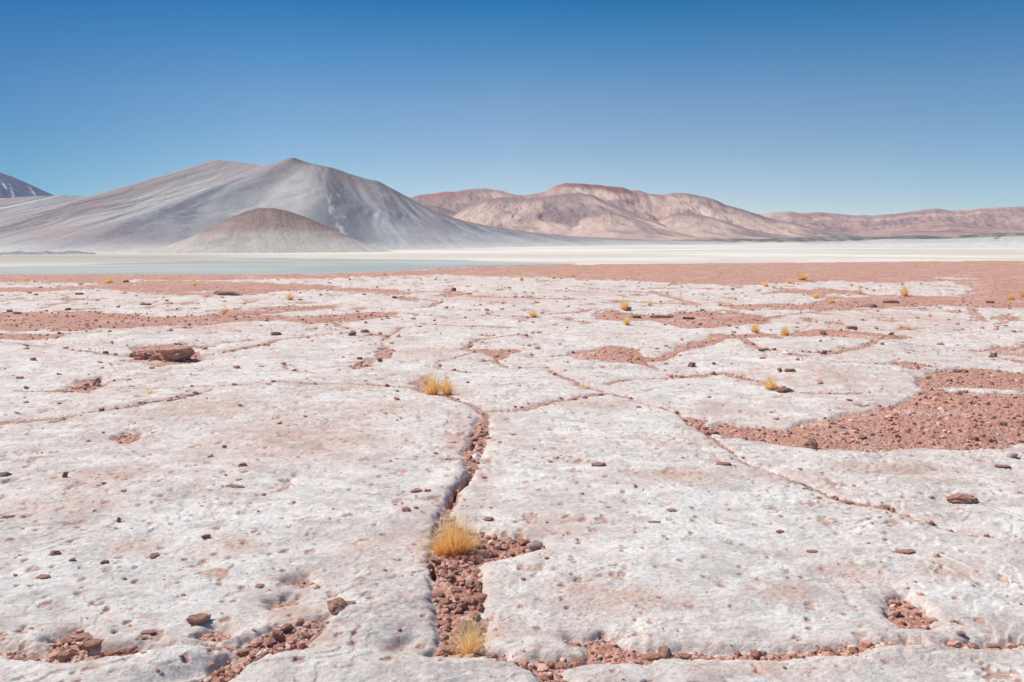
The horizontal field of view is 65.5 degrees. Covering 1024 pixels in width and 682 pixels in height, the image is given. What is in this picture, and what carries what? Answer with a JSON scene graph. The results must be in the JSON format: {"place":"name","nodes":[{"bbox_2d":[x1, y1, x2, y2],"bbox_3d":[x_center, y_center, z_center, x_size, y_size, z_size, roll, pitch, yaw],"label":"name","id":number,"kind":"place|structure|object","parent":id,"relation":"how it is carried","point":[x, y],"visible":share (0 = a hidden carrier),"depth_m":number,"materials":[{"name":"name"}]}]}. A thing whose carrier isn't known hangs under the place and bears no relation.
{"place":"outdoors","nodes":[
{"label":"outdoors","id":0,"kind":"place"},
{"bbox_2d":[0,173,54,197],"bbox_3d":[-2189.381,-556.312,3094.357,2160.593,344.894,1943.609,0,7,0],"label":"distant mountain","id":1,"kind":"structure","parent":0,"point":[10,186],"depth_m":3381.45,"materials":[{"name":"stone"}]},
{"bbox_2d":[0,251,95,255],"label":"hill","id":2,"kind":"structure","parent":0,"point":[48,253],"depth_m":956.09,"materials":[{"name":"sand"}]},
{"bbox_2d":[138,208,393,252],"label":"foothill","id":3,"kind":"structure","parent":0,"point":[266,230],"depth_m":1129.20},
{"bbox_2d":[0,258,568,274],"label":"lake","id":4,"kind":"structure","parent":0,"point":[248,266],"depth_m":576.84,"materials":[{"name":"liquid"}]},
{"bbox_2d":[0,158,746,252],"bbox_3d":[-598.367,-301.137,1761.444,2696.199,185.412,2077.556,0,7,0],"label":"mountain","id":5,"kind":"structure","parent":0,"point":[172,207],"depth_m":1435.43,"materials":[{"name":"stone"}]},
{"bbox_2d":[423,205,456,216],"bbox_3d":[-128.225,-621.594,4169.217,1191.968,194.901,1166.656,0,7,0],"label":"mountain spur","id":6,"kind":"structure","parent":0,"point":[451,213],"depth_m":4281.96,"materials":[{"name":"stone"}]},
{"bbox_2d":[0,261,1023,681],"bbox_3d":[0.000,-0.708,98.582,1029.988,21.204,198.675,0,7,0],"label":"ground","id":7,"kind":"structure","parent":0,"point":[348,523],"depth_m":5.39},
{"bbox_2d":[0,472,11,475],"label":"rock","id":8,"kind":"object","parent":7,"relation":"on","point":[5,474],"visible":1,"depth_m":5.41,"materials":[{"name":"stone"}]},
{"bbox_2d":[0,515,15,518],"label":"rock slab","id":9,"kind":"object","parent":7,"relation":"on","point":[8,516],"visible":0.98,"depth_m":4.59,"materials":[{"name":"stone"}]},
{"bbox_2d":[36,574,49,578],"bbox_3d":[-2.216,1.115,3.766,0.066,0.012,0.041,-3,10,0],"label":"rock slab","id":10,"kind":"object","parent":7,"relation":"on","point":[43,576],"visible":1,"depth_m":3.76,"materials":[{"name":"red stone"}]},
{"bbox_2d":[49,550,60,555],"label":"rock","id":11,"kind":"object","parent":7,"relation":"on","point":[54,552],"visible":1,"depth_m":4.01,"materials":[{"name":"red stone"}]},
{"bbox_2d":[60,632,93,643],"bbox_3d":[-1.781,1.222,3.281,0.148,0.022,0.072,-3,6,-8],"label":"rock slab","id":12,"kind":"object","parent":7,"relation":"on","point":[81,637],"visible":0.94,"depth_m":3.27,"materials":[{"name":"red stone"}]},
{"bbox_2d":[81,638,103,650],"bbox_3d":[-1.680,1.218,3.194,0.086,0.036,0.064,-5,0,-28],"label":"rock","id":13,"kind":"object","parent":7,"relation":"on","point":[91,644],"visible":0.99,"depth_m":3.17,"materials":[{"name":"red stone"}]},
{"bbox_2d":[102,277,113,282],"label":"grass tuft","id":14,"kind":"object","parent":7,"relation":"on","point":[108,280],"visible":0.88,"depth_m":27.72,"materials":[{"name":"plant"}]},
{"bbox_2d":[104,648,124,655],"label":"rock","id":15,"kind":"object","parent":7,"relation":"on","point":[109,652],"visible":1,"depth_m":3.15,"materials":[{"name":"red stone"}]},
{"bbox_2d":[124,647,137,653],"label":"rock","id":16,"kind":"object","parent":7,"relation":"on","point":[132,650],"visible":0.94,"depth_m":3.15,"materials":[{"name":"red stone"}]},
{"bbox_2d":[135,636,148,639],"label":"rock slab","id":17,"kind":"object","parent":7,"relation":"on","point":[141,637],"visible":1,"depth_m":3.22,"materials":[{"name":"red stone"}]},
{"bbox_2d":[132,350,154,359],"bbox_3d":[-4.896,0.191,10.632,0.273,0.141,0.262,-3,8,4],"label":"rock","id":18,"kind":"object","parent":7,"relation":"on","point":[144,354],"visible":0.84,"depth_m":10.54,"materials":[{"name":"red stone"}]},
{"bbox_2d":[140,630,156,634],"bbox_3d":[-1.491,1.194,3.266,0.067,0.010,0.032,1,5,-12],"label":"rock slab","id":19,"kind":"object","parent":7,"relation":"on","point":[145,632],"visible":1,"depth_m":3.26,"materials":[{"name":"red stone"}]},
{"bbox_2d":[149,552,158,557],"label":"rock","id":20,"kind":"object","parent":7,"relation":"on","point":[152,555],"visible":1,"depth_m":4.02,"materials":[{"name":"red stone"}]},
{"bbox_2d":[149,346,195,361],"bbox_3d":[-4.461,0.173,10.456,0.577,0.175,0.455,-4,7,-5],"label":"boulder","id":21,"kind":"object","parent":7,"relation":"on","point":[172,353],"visible":1,"depth_m":10.33,"materials":[{"name":"red stone"}]},
{"bbox_2d":[186,613,211,624],"bbox_3d":[-1.318,1.172,3.356,0.101,0.036,0.057,-3,9,-20],"label":"rock","id":22,"kind":"object","parent":7,"relation":"on","point":[198,619],"visible":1,"depth_m":3.34,"materials":[{"name":"red stone"}]},
{"bbox_2d":[201,534,210,539],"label":"rock","id":23,"kind":"object","parent":7,"relation":"on","point":[205,536],"visible":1,"depth_m":4.26,"materials":[{"name":"stone"}]},
{"bbox_2d":[209,672,219,678],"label":"stone","id":24,"kind":"object","parent":7,"relation":"on","point":[215,674],"visible":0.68,"depth_m":2.96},
{"bbox_2d":[216,667,227,673],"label":"stone","id":25,"kind":"object","parent":7,"relation":"on","point":[222,669],"visible":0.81,"depth_m":2.98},
{"bbox_2d":[212,290,242,295],"bbox_3d":[-7.846,-1.311,22.008,0.868,0.125,0.304,4,8,-1],"label":"rock slab","id":26,"kind":"object","parent":7,"relation":"on","point":[220,292],"visible":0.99,"depth_m":21.92,"materials":[{"name":"stone"}]},
{"bbox_2d":[225,484,243,487],"bbox_3d":[-1.780,0.932,5.121,0.138,0.011,0.053,2,7,14],"label":"rock slab","id":27,"kind":"object","parent":7,"relation":"on","point":[234,485],"visible":1,"depth_m":5.12,"materials":[{"name":"red stone"}]},
{"bbox_2d":[239,649,248,654],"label":"stone","id":28,"kind":"object","parent":7,"relation":"on","point":[244,652],"visible":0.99,"depth_m":3.12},
{"bbox_2d":[252,641,261,647],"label":"stone","id":29,"kind":"object","parent":7,"relation":"on","point":[257,644],"visible":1,"depth_m":3.17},
{"bbox_2d":[264,637,275,645],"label":"stone","id":30,"kind":"object","parent":7,"relation":"on","point":[269,641],"visible":1,"depth_m":3.18,"materials":[{"name":"stone"}]},
{"bbox_2d":[272,629,284,640],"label":"stone","id":31,"kind":"object","parent":7,"relation":"on","point":[277,635],"visible":1,"depth_m":3.21,"materials":[{"name":"stone"}]},
{"bbox_2d":[280,623,291,631],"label":"stone","id":32,"kind":"object","parent":7,"relation":"on","point":[285,627],"visible":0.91,"depth_m":3.27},
{"bbox_2d":[283,293,295,299],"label":"grass tuft","id":33,"kind":"object","parent":7,"relation":"on","point":[289,297],"visible":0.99,"depth_m":20.25,"materials":[{"name":"plant"}]},
{"bbox_2d":[327,597,346,614],"bbox_3d":[-0.748,1.132,3.410,0.085,0.052,0.096,-6,7,-17],"label":"rock","id":34,"kind":"object","parent":7,"relation":"on","point":[337,605],"visible":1,"depth_m":3.39,"materials":[{"name":"red stone"}]},
{"bbox_2d":[401,507,410,511],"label":"rock","id":35,"kind":"object","parent":7,"relation":"on","point":[405,509],"visible":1,"depth_m":4.66,"materials":[{"name":"red stone"}]},
{"bbox_2d":[410,488,421,492],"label":"rock","id":36,"kind":"object","parent":7,"relation":"on","point":[415,490],"visible":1,"depth_m":5.09,"materials":[{"name":"red stone"}]},
{"bbox_2d":[430,556,440,564],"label":"stone","id":37,"kind":"object","parent":7,"relation":"on","point":[435,560],"visible":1,"depth_m":4.01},
{"bbox_2d":[418,369,457,394],"bbox_3d":[-0.773,0.403,8.171,0.503,0.311,0.375,0,7,0],"label":"grass tuft","id":38,"kind":"object","parent":7,"relation":"on","point":[433,388],"visible":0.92,"depth_m":8.14,"materials":[{"name":"plant"}]},
{"bbox_2d":[433,590,442,596],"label":"stone","id":39,"kind":"object","parent":7,"relation":"on","point":[437,593],"visible":1,"depth_m":3.63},
{"bbox_2d":[439,645,450,651],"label":"stone","id":40,"kind":"object","parent":7,"relation":"on","point":[446,649],"visible":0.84,"depth_m":3.16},
{"bbox_2d":[441,648,449,656],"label":"stone","id":41,"kind":"object","parent":7,"relation":"on","point":[444,653],"visible":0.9,"depth_m":3.14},
{"bbox_2d":[440,598,452,607],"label":"stone","id":42,"kind":"object","parent":7,"relation":"on","point":[445,601],"visible":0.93,"depth_m":3.54,"materials":[{"name":"stone"}]},
{"bbox_2d":[444,622,450,630],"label":"stone","id":43,"kind":"object","parent":7,"relation":"on","point":[446,625],"visible":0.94,"depth_m":3.35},
{"bbox_2d":[412,505,486,558],"bbox_3d":[-0.313,0.967,4.146,0.437,0.286,0.431,5,9,31],"label":"grass tuft","id":44,"kind":"object","parent":7,"relation":"on","point":[451,543],"visible":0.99,"depth_m":4.13,"materials":[{"name":"plant"}]},
{"bbox_2d":[445,574,453,578],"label":"stone","id":45,"kind":"object","parent":7,"relation":"on","point":[450,576],"visible":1,"depth_m":3.76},
{"bbox_2d":[448,603,455,609],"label":"stone","id":46,"kind":"object","parent":7,"relation":"on","point":[451,606],"visible":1,"depth_m":3.52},
{"bbox_2d":[449,646,459,654],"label":"stone","id":47,"kind":"object","parent":7,"relation":"on","point":[452,650],"visible":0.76,"depth_m":3.15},
{"bbox_2d":[455,607,462,613],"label":"stone","id":48,"kind":"object","parent":7,"relation":"on","point":[458,610],"visible":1,"depth_m":3.48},
{"bbox_2d":[457,620,467,630],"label":"stone","id":49,"kind":"object","parent":7,"relation":"on","point":[461,626],"visible":0.64,"depth_m":3.34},
{"bbox_2d":[458,603,467,608],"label":"stone","id":50,"kind":"object","parent":7,"relation":"on","point":[463,605],"visible":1,"depth_m":3.51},
{"bbox_2d":[464,579,473,587],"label":"stone","id":51,"kind":"object","parent":7,"relation":"on","point":[470,582],"visible":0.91,"depth_m":3.71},
{"bbox_2d":[463,596,475,605],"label":"stone","id":52,"kind":"object","parent":7,"relation":"on","point":[470,600],"visible":0.94,"depth_m":3.55,"materials":[{"name":"stone"}]},
{"bbox_2d":[445,613,496,657],"bbox_3d":[-0.176,1.147,3.153,0.256,0.202,0.278,0,7,0],"label":"grass tuft","id":53,"kind":"object","parent":7,"relation":"on","point":[466,649],"visible":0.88,"depth_m":3.15,"materials":[{"name":"plant"}]},
{"bbox_2d":[471,613,478,619],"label":"stone","id":54,"kind":"object","parent":7,"relation":"on","point":[475,615],"visible":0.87,"depth_m":3.44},
{"bbox_2d":[473,579,482,589],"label":"stone","id":55,"kind":"object","parent":7,"relation":"on","point":[477,583],"visible":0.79,"depth_m":3.71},
{"bbox_2d":[474,625,485,634],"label":"stone","id":56,"kind":"object","parent":7,"relation":"on","point":[482,628],"visible":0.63,"depth_m":3.34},
{"bbox_2d":[477,603,483,610],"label":"stone","id":57,"kind":"object","parent":7,"relation":"on","point":[480,606],"visible":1,"depth_m":3.51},
{"bbox_2d":[474,592,486,601],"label":"stone","id":58,"kind":"object","parent":7,"relation":"on","point":[480,596],"visible":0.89,"depth_m":3.60,"materials":[{"name":"stone"}]},
{"bbox_2d":[485,550,492,557],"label":"stone","id":59,"kind":"object","parent":7,"relation":"on","point":[489,554],"visible":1,"depth_m":4.10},
{"bbox_2d":[0,261,1023,681],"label":"gravel","id":60,"kind":"structure","parent":7,"relation":"on","point":[68,653],"depth_m":6.61,"materials":[{"name":"gravel"}]},
{"bbox_2d":[0,275,1023,680],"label":"pebbles","id":61,"kind":"object","parent":7,"relation":"on","point":[498,441],"visible":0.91,"depth_m":8.57,"materials":[{"name":"stone"}]},
{"bbox_2d":[517,538,527,544],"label":"stone","id":62,"kind":"object","parent":7,"relation":"on","point":[521,541],"visible":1,"depth_m":4.25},
{"bbox_2d":[526,308,538,317],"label":"grass tuft","id":63,"kind":"object","parent":7,"relation":"on","point":[533,314],"visible":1,"depth_m":15.84,"materials":[{"name":"plant"}]},
{"bbox_2d":[526,540,542,551],"bbox_3d":[0.118,1.079,4.194,0.091,0.056,0.073,2,10,0],"label":"rock","id":64,"kind":"object","parent":7,"relation":"on","point":[533,545],"visible":0.96,"depth_m":4.17,"materials":[{"name":"stone"}]},
{"bbox_2d":[540,674,549,681],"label":"stone","id":65,"kind":"object","parent":7,"relation":"on","point":[543,678],"visible":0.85,"depth_m":2.94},
{"bbox_2d":[546,661,554,668],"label":"rock","id":66,"kind":"object","parent":7,"relation":"on","point":[551,664],"visible":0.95,"depth_m":3.04,"materials":[{"name":"red stone"}]},
{"bbox_2d":[555,661,568,669],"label":"rock","id":67,"kind":"object","parent":7,"relation":"on","point":[561,664],"visible":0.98,"depth_m":3.04,"materials":[{"name":"red stone"}]},
{"bbox_2d":[571,658,585,667],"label":"rock","id":68,"kind":"object","parent":7,"relation":"on","point":[576,662],"visible":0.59,"depth_m":3.06,"materials":[{"name":"red stone"}]},
{"bbox_2d":[591,462,604,465],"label":"rock","id":69,"kind":"object","parent":7,"relation":"on","point":[598,464],"visible":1,"depth_m":5.57,"materials":[{"name":"red stone"}]},
{"bbox_2d":[619,297,630,309],"bbox_3d":[2.484,-0.835,17.471,0.389,0.331,0.373,7,10,41],"label":"grass tuft","id":70,"kind":"object","parent":7,"relation":"on","point":[623,306],"visible":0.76,"depth_m":17.45,"materials":[{"name":"plant"}]},
{"bbox_2d":[622,315,631,324],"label":"grass tuft","id":71,"kind":"object","parent":7,"relation":"on","point":[625,321],"visible":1,"depth_m":14.49,"materials":[{"name":"plant"}]},
{"bbox_2d":[642,652,659,660],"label":"rock","id":72,"kind":"object","parent":7,"relation":"on","point":[649,656],"visible":1,"depth_m":3.12,"materials":[{"name":"red stone"}]},
{"bbox_2d":[649,315,672,317],"bbox_3d":[2.948,-0.483,15.752,0.475,0.061,0.171,2,8,6],"label":"rock slab","id":73,"kind":"object","parent":7,"relation":"on","point":[660,316],"visible":0.93,"depth_m":15.70,"materials":[{"name":"stone"}]},
{"bbox_2d":[658,646,671,658],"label":"rock","id":74,"kind":"object","parent":7,"relation":"on","point":[664,652],"visible":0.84,"depth_m":3.13,"materials":[{"name":"red stone"}]},
{"bbox_2d":[679,652,689,658],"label":"rock","id":75,"kind":"object","parent":7,"relation":"on","point":[685,655],"visible":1,"depth_m":3.14,"materials":[{"name":"red stone"}]},
{"bbox_2d":[716,461,731,464],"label":"rock slab","id":76,"kind":"object","parent":7,"relation":"on","point":[722,463],"visible":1,"depth_m":5.59,"materials":[{"name":"red stone"}]},
{"bbox_2d":[750,649,761,657],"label":"rock","id":77,"kind":"object","parent":7,"relation":"on","point":[754,653],"visible":1,"depth_m":3.14,"materials":[{"name":"red stone"}]},
{"bbox_2d":[749,322,762,332],"bbox_3d":[4.053,-0.246,13.278,0.308,0.222,0.289,2,8,15],"label":"grass tuft","id":78,"kind":"object","parent":7,"relation":"on","point":[754,329],"visible":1,"depth_m":13.27,"materials":[{"name":"plant"}]},
{"bbox_2d":[762,374,780,389],"bbox_3d":[2.715,0.413,8.379,0.261,0.211,0.239,0,7,0],"label":"grass tuft","id":79,"kind":"object","parent":7,"relation":"on","point":[770,385],"visible":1,"depth_m":8.38,"materials":[{"name":"plant"}]},
{"bbox_2d":[776,387,793,392],"bbox_3d":[2.840,0.510,8.294,0.194,0.044,0.097,-3,5,0],"label":"rock slab","id":80,"kind":"object","parent":7,"relation":"on","point":[785,389],"visible":1,"depth_m":8.27,"materials":[{"name":"stone"}]},
{"bbox_2d":[779,325,791,335],"bbox_3d":[4.461,-0.190,13.009,0.238,0.212,0.278,1,8,10],"label":"grass tuft","id":81,"kind":"object","parent":7,"relation":"on","point":[784,331],"visible":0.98,"depth_m":13.00,"materials":[{"name":"plant"}]},
{"bbox_2d":[795,272,809,279],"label":"grass tuft","id":82,"kind":"object","parent":7,"relation":"on","point":[802,276],"visible":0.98,"depth_m":29.46,"materials":[{"name":"plant"}]},
{"bbox_2d":[802,437,817,448],"bbox_3d":[2.302,0.800,6.165,0.121,0.108,0.116,-2,6,0],"label":"rock","id":83,"kind":"object","parent":7,"relation":"on","point":[811,443],"visible":0.81,"depth_m":6.13,"materials":[{"name":"red stone"}]},
{"bbox_2d":[808,291,819,297],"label":"grass tuft","id":84,"kind":"object","parent":7,"relation":"on","point":[815,294],"visible":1,"depth_m":20.71,"materials":[{"name":"plant"}]},
{"bbox_2d":[823,646,833,652],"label":"stone","id":85,"kind":"object","parent":7,"relation":"on","point":[827,648],"visible":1,"depth_m":3.15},
{"bbox_2d":[840,500,852,503],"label":"rock","id":86,"kind":"object","parent":7,"relation":"on","point":[846,501],"visible":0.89,"depth_m":4.90,"materials":[{"name":"red stone"}]},
{"bbox_2d":[849,647,856,653],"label":"stone","id":87,"kind":"object","parent":7,"relation":"on","point":[852,650],"visible":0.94,"depth_m":3.12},
{"bbox_2d":[856,433,864,438],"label":"stone","id":88,"kind":"object","parent":7,"relation":"on","point":[860,436],"visible":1,"depth_m":6.33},
{"bbox_2d":[864,304,877,307],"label":"rock slab","id":89,"kind":"object","parent":7,"relation":"on","point":[871,305],"visible":0.68,"depth_m":18.32,"materials":[{"name":"stone"}]},
{"bbox_2d":[879,505,890,509],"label":"rock","id":90,"kind":"object","parent":7,"relation":"on","point":[886,507],"visible":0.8,"depth_m":4.76,"materials":[{"name":"red stone"}]},
{"bbox_2d":[882,300,899,302],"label":"rock slab","id":91,"kind":"object","parent":7,"relation":"on","point":[889,301],"visible":0.94,"depth_m":19.23,"materials":[{"name":"stone"}]},
{"bbox_2d":[899,285,910,295],"bbox_3d":[10.538,-1.375,21.436,0.416,0.330,0.413,-5,9,-33],"label":"grass tuft","id":92,"kind":"object","parent":7,"relation":"on","point":[905,292],"visible":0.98,"depth_m":21.41,"materials":[{"name":"plant"}]},
{"bbox_2d":[895,549,915,553],"bbox_3d":[2.007,1.076,4.070,0.116,0.013,0.054,-5,5,1],"label":"rock slab","id":93,"kind":"object","parent":7,"relation":"on","point":[904,551],"visible":1,"depth_m":4.06,"materials":[{"name":"red stone"}]},
{"bbox_2d":[952,369,968,372],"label":"rock slab","id":94,"kind":"object","parent":7,"relation":"on","point":[958,370],"visible":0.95,"depth_m":9.38,"materials":[{"name":"stone"}]},
{"bbox_2d":[955,631,965,635],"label":"rock","id":95,"kind":"object","parent":7,"relation":"on","point":[959,633],"visible":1,"depth_m":3.24,"materials":[{"name":"red stone"}]},
{"bbox_2d":[946,493,978,503],"bbox_3d":[2.751,0.963,4.882,0.191,0.050,0.122,1,7,0],"label":"rock","id":96,"kind":"object","parent":7,"relation":"on","point":[956,498],"visible":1,"depth_m":4.85,"materials":[{"name":"red stone"}]},
{"bbox_2d":[968,435,979,440],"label":"stone","id":97,"kind":"object","parent":7,"relation":"on","point":[975,438],"visible":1,"depth_m":6.31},
{"bbox_2d":[986,435,996,440],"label":"stone","id":98,"kind":"object","parent":7,"relation":"on","point":[993,438],"visible":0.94,"depth_m":6.33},
{"bbox_2d":[986,643,998,647],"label":"rock slab","id":99,"kind":"object","parent":7,"relation":"on","point":[990,645],"visible":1,"depth_m":3.21,"materials":[{"name":"red stone"}]},
{"bbox_2d":[996,421,1007,425],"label":"stone","id":100,"kind":"object","parent":7,"relation":"on","point":[1001,423],"visible":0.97,"depth_m":6.78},
{"bbox_2d":[1005,291,1015,299],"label":"grass tuft","id":101,"kind":"object","parent":7,"relation":"on","point":[1009,296],"visible":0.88,"depth_m":20.04,"materials":[{"name":"plant"}]},
{"bbox_2d":[1007,452,1018,457],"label":"rock","id":102,"kind":"object","parent":7,"relation":"on","point":[1012,455],"visible":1,"depth_m":5.79,"materials":[{"name":"stone"}]},
{"bbox_2d":[0,243,1023,270],"bbox_3d":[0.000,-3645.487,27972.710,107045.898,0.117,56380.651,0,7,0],"label":"salt flat","id":103,"kind":"structure","parent":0,"point":[695,253],"depth_m":920.40,"materials":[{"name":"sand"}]},
{"bbox_2d":[0,0,1023,215],"label":"sky","id":104,"kind":"structure","parent":0,"point":[849,107],"materials":[{"name":"blue"}]},
{"bbox_2d":[410,183,827,236],"bbox_3d":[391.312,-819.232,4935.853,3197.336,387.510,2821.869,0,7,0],"label":"mountain","id":105,"kind":"structure","parent":0,"point":[656,207],"depth_m":4961.91,"materials":[{"name":"stone"}]},
{"bbox_2d":[453,193,722,238],"bbox_3d":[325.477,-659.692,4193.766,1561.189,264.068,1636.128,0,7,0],"label":"mountain spur","id":106,"kind":"structure","parent":105,"relation":"attached to","point":[557,214],"depth_m":4062.77,"materials":[{"name":"stone"}]},
{"bbox_2d":[556,211,694,239],"bbox_3d":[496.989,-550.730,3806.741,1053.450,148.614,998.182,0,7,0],"label":"mountain spur","id":107,"kind":"structure","parent":105,"relation":"attached to","point":[608,224],"depth_m":3679.47,"materials":[{"name":"stone"}]},
{"bbox_2d":[658,213,796,238],"bbox_3d":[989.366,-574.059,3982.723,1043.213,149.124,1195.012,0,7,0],"label":"mountain spur","id":108,"kind":"structure","parent":105,"relation":"attached to","point":[696,225],"depth_m":3938.70,"materials":[{"name":"stone"}]},
{"bbox_2d":[764,220,875,236],"bbox_3d":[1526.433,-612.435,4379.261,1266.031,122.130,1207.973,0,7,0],"label":"mountain spur","id":109,"kind":"structure","parent":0,"point":[797,228],"depth_m":4468.74,"materials":[{"name":"stone"}]},
{"bbox_2d":[684,233,1023,242],"bbox_3d":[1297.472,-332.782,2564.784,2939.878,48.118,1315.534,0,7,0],"label":"hill","id":110,"kind":"structure","parent":0,"point":[807,239],"depth_m":2915.41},
{"bbox_2d":[758,207,1023,233],"bbox_3d":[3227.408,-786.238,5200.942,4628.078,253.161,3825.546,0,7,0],"label":"mountain","id":111,"kind":"structure","parent":0,"point":[1006,217],"depth_m":5698.43,"materials":[{"name":"stone"}]},
{"bbox_2d":[857,223,1023,236],"bbox_3d":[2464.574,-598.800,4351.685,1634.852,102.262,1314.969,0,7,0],"label":"mountain spur","id":112,"kind":"structure","parent":111,"relation":"attached to","point":[946,229],"depth_m":4541.78,"materials":[{"name":"stone"}]},
{"bbox_2d":[797,236,1023,245],"bbox_3d":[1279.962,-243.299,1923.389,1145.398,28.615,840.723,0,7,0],"label":"salt bank","id":113,"kind":"structure","parent":0,"point":[1003,241],"depth_m":2059.65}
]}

